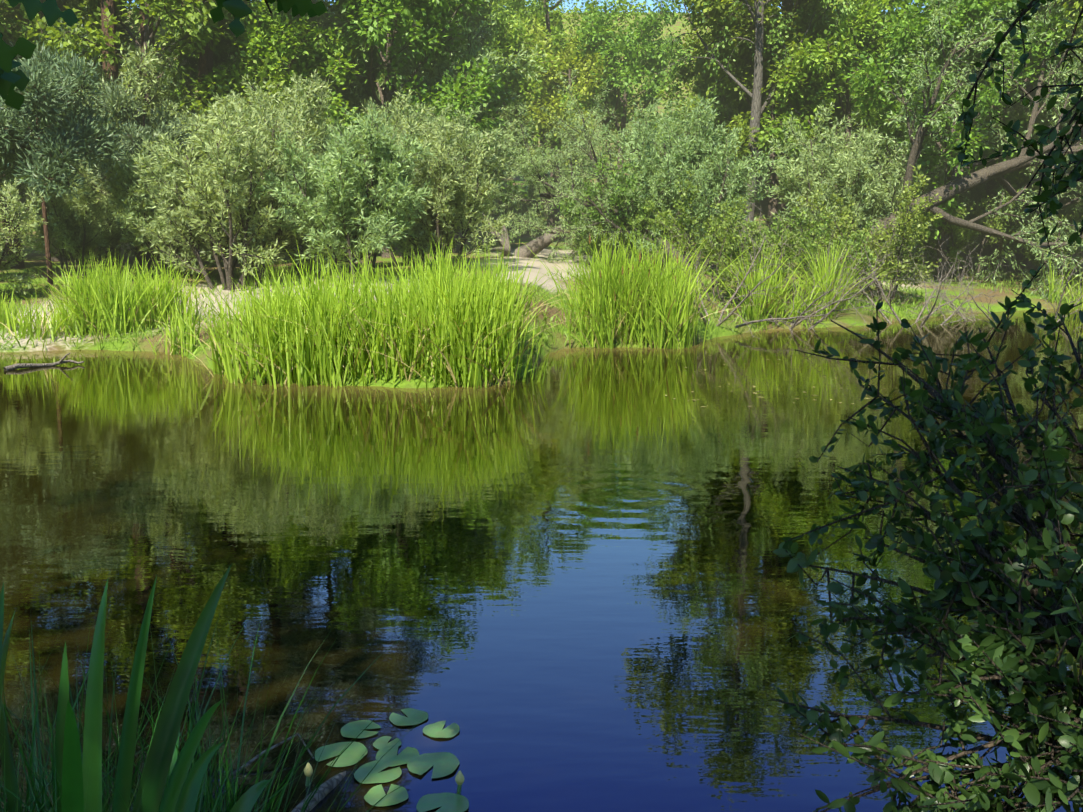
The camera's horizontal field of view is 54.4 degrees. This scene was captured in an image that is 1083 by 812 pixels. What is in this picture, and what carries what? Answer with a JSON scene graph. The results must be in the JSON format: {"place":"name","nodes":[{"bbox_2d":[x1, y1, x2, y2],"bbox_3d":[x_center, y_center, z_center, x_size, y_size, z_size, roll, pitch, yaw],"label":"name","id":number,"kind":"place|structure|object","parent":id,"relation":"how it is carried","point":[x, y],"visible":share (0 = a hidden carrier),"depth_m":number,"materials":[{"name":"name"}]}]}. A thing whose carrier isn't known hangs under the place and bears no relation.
{"place":"outdoors","nodes":[
{"label":"outdoors","id":0,"kind":"place"},
{"bbox_2d":[127,0,929,12],"label":"sky","id":1,"kind":"structure","parent":0,"point":[648,2],"materials":[{"name":"white"}]},
{"bbox_2d":[0,308,1082,811],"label":"water","id":2,"kind":"structure","parent":0,"point":[576,582],"depth_m":5.06,"materials":[{"name":"blue liquid"}]},
{"bbox_2d":[0,565,426,811],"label":"iris","id":3,"kind":"object","parent":2,"relation":"on","point":[169,780],"visible":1,"depth_m":1.80,"materials":[{"name":"green plant"}]},
{"bbox_2d":[230,708,468,811],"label":"lily pads","id":4,"kind":"object","parent":2,"relation":"on","point":[445,763],"visible":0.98,"depth_m":3.07,"materials":[{"name":"green plant"}]},
{"bbox_2d":[665,355,884,406],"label":"floating leaves","id":5,"kind":"object","parent":2,"relation":"on","point":[754,386],"visible":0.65,"depth_m":10.21,"materials":[{"name":"green plant"}]},
{"bbox_2d":[0,9,1082,387],"bbox_3d":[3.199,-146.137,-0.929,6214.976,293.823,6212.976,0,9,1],"label":"ground","id":6,"kind":"structure","parent":0,"point":[520,239],"depth_m":21.06,"materials":[{"name":"beige soil"}]},
{"bbox_2d":[0,179,14,247],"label":"understory","id":7,"kind":"object","parent":6,"relation":"on","point":[5,198],"visible":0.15,"depth_m":23.37,"materials":[{"name":"green plant"}]},
{"bbox_2d":[0,169,24,268],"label":"tree","id":8,"kind":"object","parent":6,"relation":"on","point":[20,264],"depth_m":23.81,"materials":[{"name":"brown plant"}]},
{"bbox_2d":[0,183,25,228],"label":"understory","id":9,"kind":"object","parent":6,"relation":"on","point":[24,190],"visible":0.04,"depth_m":27.95,"materials":[{"name":"green plant"}]},
{"bbox_2d":[0,100,32,179],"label":"pine tree","id":10,"kind":"object","parent":6,"relation":"on","point":[15,147],"visible":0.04,"depth_m":20.13,"materials":[{"name":"green plant"}]},
{"bbox_2d":[0,177,48,294],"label":"willow","id":11,"kind":"object","parent":6,"relation":"on","point":[16,207],"visible":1,"depth_m":17.55,"materials":[{"name":"green plant"}]},
{"bbox_2d":[17,178,79,252],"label":"bush","id":12,"kind":"object","parent":6,"relation":"on","point":[23,199],"visible":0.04,"depth_m":29.27,"materials":[{"name":"green plant"}]},
{"bbox_2d":[0,0,98,212],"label":"young tree","id":13,"kind":"object","parent":6,"relation":"on","point":[13,32],"visible":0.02,"depth_m":23.07,"materials":[{"name":"green plant"}]},
{"bbox_2d":[3,0,120,269],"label":"pine tree","id":14,"kind":"object","parent":6,"relation":"on","point":[112,11],"visible":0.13,"depth_m":22.82,"materials":[{"name":"brown plant"}]},
{"bbox_2d":[0,36,133,287],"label":"tree","id":15,"kind":"object","parent":6,"relation":"on","point":[56,152],"visible":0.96,"depth_m":18.48,"materials":[{"name":"green plant"}]},
{"bbox_2d":[0,0,140,260],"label":"young tree","id":16,"kind":"object","parent":6,"relation":"on","point":[16,14],"depth_m":26.08,"materials":[{"name":"green plant"}]},
{"bbox_2d":[15,165,129,275],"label":"bush","id":17,"kind":"object","parent":6,"relation":"on","point":[75,228],"visible":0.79,"depth_m":21.37,"materials":[{"name":"green plant"}]},
{"bbox_2d":[0,7,151,263],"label":"tree","id":18,"kind":"object","parent":6,"relation":"on","point":[12,44],"visible":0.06,"depth_m":23.08,"materials":[{"name":"green plant"}]},
{"bbox_2d":[0,0,181,247],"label":"young tree","id":19,"kind":"object","parent":6,"relation":"on","point":[42,16],"depth_m":30.89,"materials":[{"name":"green plant"}]},
{"bbox_2d":[16,41,210,269],"bbox_3d":[-8.797,-5.417,23.123,5.743,4.878,4.322,-4,10,-21],"label":"understory","id":20,"kind":"object","parent":6,"relation":"on","point":[129,77],"visible":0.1,"depth_m":22.42,"materials":[{"name":"green plant"}]},
{"bbox_2d":[59,0,220,262],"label":"pine tree","id":21,"kind":"object","parent":6,"relation":"on","point":[205,64],"visible":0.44,"depth_m":24.41,"materials":[{"name":"brown plant"}]},
{"bbox_2d":[83,75,197,270],"bbox_3d":[-8.315,-4.822,22.102,2.536,4.080,2.638,-4,10,-24],"label":"pine tree","id":22,"kind":"object","parent":6,"relation":"on","point":[135,137],"visible":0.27,"depth_m":21.46,"materials":[{"name":"green plant"}]},
{"bbox_2d":[99,58,197,258],"bbox_3d":[-10.341,-6.248,26.704,4.564,5.152,6.065,-1,9,-7],"label":"tree","id":23,"kind":"object","parent":6,"relation":"on","point":[189,88],"depth_m":25.47,"materials":[{"name":"green plant"}]},
{"bbox_2d":[93,134,215,278],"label":"willow","id":24,"kind":"object","parent":6,"relation":"on","point":[136,192],"visible":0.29,"depth_m":19.79,"materials":[{"name":"green plant"}]},
{"bbox_2d":[14,0,295,266],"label":"young tree","id":25,"kind":"object","parent":6,"relation":"on","point":[197,28],"visible":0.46,"depth_m":22.81,"materials":[{"name":"green plant"}]},
{"bbox_2d":[139,4,172,255],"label":"pine tree","id":26,"kind":"object","parent":6,"relation":"on","point":[142,29],"visible":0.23,"depth_m":25.75,"materials":[{"name":"brown plant"}]},
{"bbox_2d":[0,0,327,109],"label":"tree leaves","id":27,"kind":"object","parent":6,"relation":"on","point":[10,80],"visible":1,"depth_m":1.68,"materials":[{"name":"green plant"}]},
{"bbox_2d":[124,2,235,110],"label":"young tree","id":28,"kind":"object","parent":6,"relation":"on","point":[162,32],"depth_m":33.80,"materials":[{"name":"green plant"}]},
{"bbox_2d":[142,80,307,266],"bbox_3d":[-7.047,-5.235,24.234,4.260,4.167,4.296,0,9,-1],"label":"bush","id":29,"kind":"object","parent":6,"relation":"on","point":[281,88],"depth_m":23.14,"materials":[{"name":"green plant"}]},
{"bbox_2d":[129,85,322,291],"bbox_3d":[-5.670,-3.882,18.820,3.143,3.712,3.670,0,9,1],"label":"willow","id":30,"kind":"object","parent":6,"relation":"on","point":[218,215],"visible":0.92,"depth_m":18.48,"materials":[{"name":"green plant"}]},
{"bbox_2d":[141,0,367,260],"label":"young tree","id":31,"kind":"object","parent":6,"relation":"on","point":[266,25],"visible":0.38,"depth_m":24.82,"materials":[{"name":"green plant"}]},
{"bbox_2d":[166,69,379,274],"bbox_3d":[-4.999,-4.697,21.434,4.836,4.108,3.639,-4,10,-24],"label":"willow","id":32,"kind":"object","parent":6,"relation":"on","point":[301,91],"visible":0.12,"depth_m":20.93,"materials":[{"name":"green plant"}]},
{"bbox_2d":[3,212,565,370],"bbox_3d":[-3.654,-2.684,19.823,2.302,2.248,16.387,4,10,23],"label":"fallen log","id":33,"kind":"object","parent":6,"relation":"on","point":[541,242],"visible":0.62,"depth_m":26.57,"materials":[{"name":"brown wood"}]},
{"bbox_2d":[216,0,386,244],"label":"young tree","id":34,"kind":"object","parent":6,"relation":"on","point":[326,24],"depth_m":31.23,"materials":[{"name":"green plant"}]},
{"bbox_2d":[251,102,438,284],"bbox_3d":[-3.369,-3.682,18.482,3.176,3.134,3.209,6,11,33],"label":"bush","id":35,"kind":"object","parent":6,"relation":"on","point":[376,216],"visible":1,"depth_m":17.93,"materials":[{"name":"green plant"}]},
{"bbox_2d":[286,0,527,257],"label":"young tree","id":36,"kind":"object","parent":6,"relation":"on","point":[404,14],"visible":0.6,"depth_m":25.73,"materials":[{"name":"green plant"}]},
{"bbox_2d":[337,0,499,103],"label":"tree","id":37,"kind":"object","parent":6,"relation":"on","point":[473,25],"visible":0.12,"depth_m":32.84,"materials":[{"name":"green plant"}]},
{"bbox_2d":[306,2,547,254],"bbox_3d":[-3.965,-7.524,28.864,7.942,6.747,5.977,-3,9,-16],"label":"understory","id":38,"kind":"object","parent":6,"relation":"on","point":[352,96],"visible":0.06,"depth_m":27.72,"materials":[{"name":"green plant"}]},
{"bbox_2d":[346,84,516,272],"bbox_3d":[-2.020,-4.317,20.447,2.986,3.526,3.487,1,9,9],"label":"bush","id":39,"kind":"object","parent":6,"relation":"on","point":[451,203],"visible":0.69,"depth_m":20.12,"materials":[{"name":"green plant"}]},
{"bbox_2d":[372,93,515,266],"bbox_3d":[-2.785,-4.840,22.860,4.352,3.697,3.275,-3,9,-16],"label":"bush","id":40,"kind":"object","parent":6,"relation":"on","point":[470,137],"visible":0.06,"depth_m":22.38,"materials":[{"name":"green plant"}]},
{"bbox_2d":[329,0,560,245],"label":"oak tree","id":41,"kind":"object","parent":6,"relation":"on","point":[513,39],"visible":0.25,"depth_m":33.68,"materials":[{"name":"green plant"}]},
{"bbox_2d":[353,11,537,167],"bbox_3d":[-3.194,-10.008,35.899,6.934,8.916,6.563,5,10,30],"label":"young tree","id":42,"kind":"object","parent":6,"relation":"on","point":[486,40],"visible":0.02,"depth_m":35.02,"materials":[{"name":"green plant"}]},
{"bbox_2d":[375,80,520,252],"bbox_3d":[-2.886,-6.523,28.981,4.763,4.701,4.812,4,10,26],"label":"bush","id":43,"kind":"object","parent":6,"relation":"on","point":[454,250],"depth_m":28.49,"materials":[{"name":"green plant"}]},
{"bbox_2d":[469,106,521,229],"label":"bush","id":44,"kind":"object","parent":6,"relation":"on","point":[502,156],"depth_m":43.46,"materials":[{"name":"green plant"}]},
{"bbox_2d":[469,10,534,198],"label":"young tree","id":45,"kind":"object","parent":6,"relation":"on","point":[513,181],"depth_m":42.71,"materials":[{"name":"green plant"}]},
{"bbox_2d":[480,0,536,186],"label":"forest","id":46,"kind":"object","parent":6,"relation":"on","point":[507,14],"depth_m":51.89,"materials":[{"name":"green plant"}]},
{"bbox_2d":[491,150,554,233],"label":"bush","id":47,"kind":"object","parent":6,"relation":"on","point":[524,207],"visible":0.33,"depth_m":42.48,"materials":[{"name":"green plant"}]},
{"bbox_2d":[488,0,566,57],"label":"forest","id":48,"kind":"object","parent":6,"relation":"on","point":[561,9],"visible":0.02,"depth_m":64.69,"materials":[{"name":"green plant"}]},
{"bbox_2d":[0,215,1082,390],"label":"reeds","id":49,"kind":"object","parent":6,"relation":"on","point":[445,319],"visible":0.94,"depth_m":11.89,"materials":[{"name":"green plant"}]},
{"bbox_2d":[0,261,1082,387],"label":"bank grass","id":50,"kind":"structure","parent":6,"relation":"on","point":[161,329],"depth_m":17.98,"materials":[{"name":"green plant"}]},
{"bbox_2d":[526,157,571,196],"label":"understory","id":51,"kind":"object","parent":6,"relation":"on","point":[549,175],"visible":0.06,"depth_m":57.14,"materials":[{"name":"green plant"}]},
{"bbox_2d":[484,0,632,216],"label":"oak tree","id":52,"kind":"object","parent":6,"relation":"on","point":[556,15],"visible":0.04,"depth_m":48.97,"materials":[{"name":"green plant"}]},
{"bbox_2d":[488,0,650,226],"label":"oak tree","id":53,"kind":"object","parent":6,"relation":"on","point":[624,9],"visible":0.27,"depth_m":45.68,"materials":[{"name":"green plant"}]},
{"bbox_2d":[499,15,668,216],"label":"young tree","id":54,"kind":"object","parent":6,"relation":"on","point":[551,75],"visible":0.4,"depth_m":41.34,"materials":[{"name":"green plant"}]},
{"bbox_2d":[482,68,706,275],"bbox_3d":[1.194,-5.392,25.689,4.502,5.460,6.486,-4,10,-22],"label":"leaning willow","id":55,"kind":"object","parent":6,"relation":"on","point":[548,184],"visible":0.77,"depth_m":25.47,"materials":[{"name":"green plant"}]},
{"bbox_2d":[533,0,695,194],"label":"young tree","id":56,"kind":"object","parent":6,"relation":"on","point":[635,68],"visible":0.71,"depth_m":40.29,"materials":[{"name":"green plant"}]},
{"bbox_2d":[579,185,666,266],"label":"shrub","id":57,"kind":"object","parent":6,"relation":"on","point":[639,227],"visible":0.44,"depth_m":24.07,"materials":[{"name":"green plant"}]},
{"bbox_2d":[556,137,704,265],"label":"bush","id":58,"kind":"object","parent":6,"relation":"on","point":[620,201],"visible":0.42,"depth_m":23.89,"materials":[{"name":"green plant"}]},
{"bbox_2d":[596,90,784,272],"bbox_3d":[3.316,-5.125,24.359,3.639,4.108,4.836,-7,12,-39],"label":"bush","id":59,"kind":"object","parent":6,"relation":"on","point":[695,155],"visible":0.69,"depth_m":23.78,"materials":[{"name":"green plant"}]},
{"bbox_2d":[681,48,761,203],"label":"young tree","id":60,"kind":"object","parent":6,"relation":"on","point":[689,88],"depth_m":37.25,"materials":[{"name":"green plant"}]},
{"bbox_2d":[643,169,804,305],"bbox_3d":[3.512,-3.036,19.155,2.530,2.475,2.551,-8,12,-40],"label":"shrub","id":61,"kind":"object","parent":6,"relation":"on","point":[729,240],"visible":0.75,"depth_m":18.98,"materials":[{"name":"green plant"}]},
{"bbox_2d":[587,203,865,338],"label":"dead branches","id":62,"kind":"object","parent":6,"relation":"on","point":[735,308],"visible":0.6,"depth_m":16.84,"materials":[{"name":"wood"}]},
{"bbox_2d":[645,7,818,241],"bbox_3d":[6.739,-8.624,32.365,6.215,7.747,5.952,-4,10,-22],"label":"young tree","id":63,"kind":"object","parent":6,"relation":"on","point":[703,81],"visible":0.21,"depth_m":32.39,"materials":[{"name":"green plant"}]},
{"bbox_2d":[643,0,861,261],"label":"birch tree","id":64,"kind":"object","parent":6,"relation":"on","point":[757,109],"visible":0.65,"depth_m":27.64,"materials":[{"name":"green plant"}]},
{"bbox_2d":[675,0,848,255],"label":"oak tree","id":65,"kind":"object","parent":6,"relation":"on","point":[720,6],"visible":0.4,"depth_m":28.16,"materials":[{"name":"green plant"}]},
{"bbox_2d":[672,0,887,240],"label":"young tree","id":66,"kind":"object","parent":6,"relation":"on","point":[735,88],"visible":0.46,"depth_m":28.44,"materials":[{"name":"green plant"}]},
{"bbox_2d":[717,82,897,238],"bbox_3d":[8.707,-8.427,36.504,7.125,6.052,5.362,4,10,24],"label":"understory","id":67,"kind":"object","parent":6,"relation":"on","point":[762,206],"visible":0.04,"depth_m":36.21,"materials":[{"name":"green plant"}]},
{"bbox_2d":[744,206,879,302],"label":"shrub","id":68,"kind":"object","parent":6,"relation":"on","point":[822,232],"visible":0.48,"depth_m":19.64,"materials":[{"name":"green plant"}]},
{"bbox_2d":[703,214,940,331],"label":"dead branches","id":69,"kind":"object","parent":6,"relation":"on","point":[796,322],"visible":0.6,"depth_m":17.43,"materials":[{"name":"wood"}]},
{"bbox_2d":[773,1,886,98],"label":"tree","id":70,"kind":"object","parent":6,"relation":"on","point":[844,71],"visible":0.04,"depth_m":50.43,"materials":[{"name":"green plant"}]},
{"bbox_2d":[766,97,931,279],"bbox_3d":[7.208,-4.960,24.457,3.457,4.083,4.037,4,10,26],"label":"bush","id":71,"kind":"object","parent":6,"relation":"on","point":[850,178],"visible":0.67,"depth_m":23.91,"materials":[{"name":"green plant"}]},
{"bbox_2d":[745,0,959,188],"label":"young tree","id":72,"kind":"object","parent":6,"relation":"on","point":[850,36],"visible":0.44,"depth_m":27.31,"materials":[{"name":"green plant"}]},
{"bbox_2d":[797,164,942,303],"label":"shrub","id":73,"kind":"object","parent":6,"relation":"on","point":[904,231],"visible":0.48,"depth_m":20.66,"materials":[{"name":"green plant"}]},
{"bbox_2d":[825,0,925,250],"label":"birch tree","id":74,"kind":"object","parent":6,"relation":"on","point":[883,5],"visible":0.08,"depth_m":32.67,"materials":[{"name":"green plant"}]},
{"bbox_2d":[785,214,1010,329],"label":"dead branches","id":75,"kind":"object","parent":6,"relation":"on","point":[923,308],"visible":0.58,"depth_m":18.95,"materials":[{"name":"wood"}]},
{"bbox_2d":[841,12,970,241],"bbox_3d":[14.714,-10.362,38.055,6.893,8.863,6.524,-1,9,-7],"label":"young tree","id":76,"kind":"object","parent":6,"relation":"on","point":[867,102],"depth_m":38.90,"materials":[{"name":"green plant"}]},
{"bbox_2d":[870,160,963,257],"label":"bush","id":77,"kind":"object","parent":6,"relation":"on","point":[930,186],"depth_m":30.92,"materials":[{"name":"green plant"}]},
{"bbox_2d":[771,0,1082,811],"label":"shrub","id":78,"kind":"object","parent":6,"relation":"on","point":[1009,646],"visible":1,"depth_m":2.11,"materials":[{"name":"green plant"}]},
{"bbox_2d":[818,0,1082,301],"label":"leaning willow","id":79,"kind":"object","parent":6,"relation":"on","point":[998,172],"visible":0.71,"depth_m":23.91,"materials":[{"name":"green plant"}]},
{"bbox_2d":[841,0,1082,281],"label":"young tree","id":80,"kind":"object","parent":6,"relation":"on","point":[986,105],"visible":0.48,"depth_m":24.81,"materials":[{"name":"green plant"}]},
{"bbox_2d":[913,189,1038,279],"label":"shrub","id":81,"kind":"object","parent":6,"relation":"on","point":[957,238],"visible":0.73,"depth_m":26.23,"materials":[{"name":"green plant"}]},
{"bbox_2d":[879,0,1082,270],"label":"oak tree","id":82,"kind":"object","parent":6,"relation":"on","point":[988,250],"visible":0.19,"depth_m":27.87,"materials":[{"name":"green plant"}]},
{"bbox_2d":[880,241,1082,330],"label":"dead branches","id":83,"kind":"object","parent":6,"relation":"on","point":[987,316],"visible":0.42,"depth_m":18.86,"materials":[{"name":"wood"}]},
{"bbox_2d":[883,52,1080,256],"bbox_3d":[13.711,-8.123,33.261,8.100,6.881,6.096,-3,9,-16],"label":"understory","id":84,"kind":"object","parent":6,"relation":"on","point":[961,253],"visible":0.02,"depth_m":32.23,"materials":[{"name":"green plant"}]},
{"bbox_2d":[911,0,1080,248],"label":"young tree","id":85,"kind":"object","parent":6,"relation":"on","point":[1065,82],"visible":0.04,"depth_m":31.57,"materials":[{"name":"green plant"}]},
{"bbox_2d":[929,94,1082,271],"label":"willow","id":86,"kind":"object","parent":6,"relation":"on","point":[974,195],"visible":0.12,"depth_m":28.38,"materials":[{"name":"green plant"}]},
{"bbox_2d":[962,122,1081,266],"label":"bush","id":87,"kind":"object","parent":6,"relation":"on","point":[1025,222],"depth_m":30.85,"materials":[{"name":"green plant"}]},
{"bbox_2d":[973,15,1082,196],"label":"young tree","id":88,"kind":"object","parent":6,"relation":"on","point":[1021,180],"visible":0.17,"depth_m":26.27,"materials":[{"name":"green plant"}]},
{"bbox_2d":[1014,197,1082,285],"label":"shrub","id":89,"kind":"object","parent":6,"relation":"on","point":[1031,255],"visible":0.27,"depth_m":26.17,"materials":[{"name":"green plant"}]},
{"bbox_2d":[1055,0,1082,74],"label":"oak tree","id":90,"kind":"object","parent":6,"relation":"on","point":[1068,12],"visible":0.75,"depth_m":23.36,"materials":[{"name":"green plant"}]}
]}

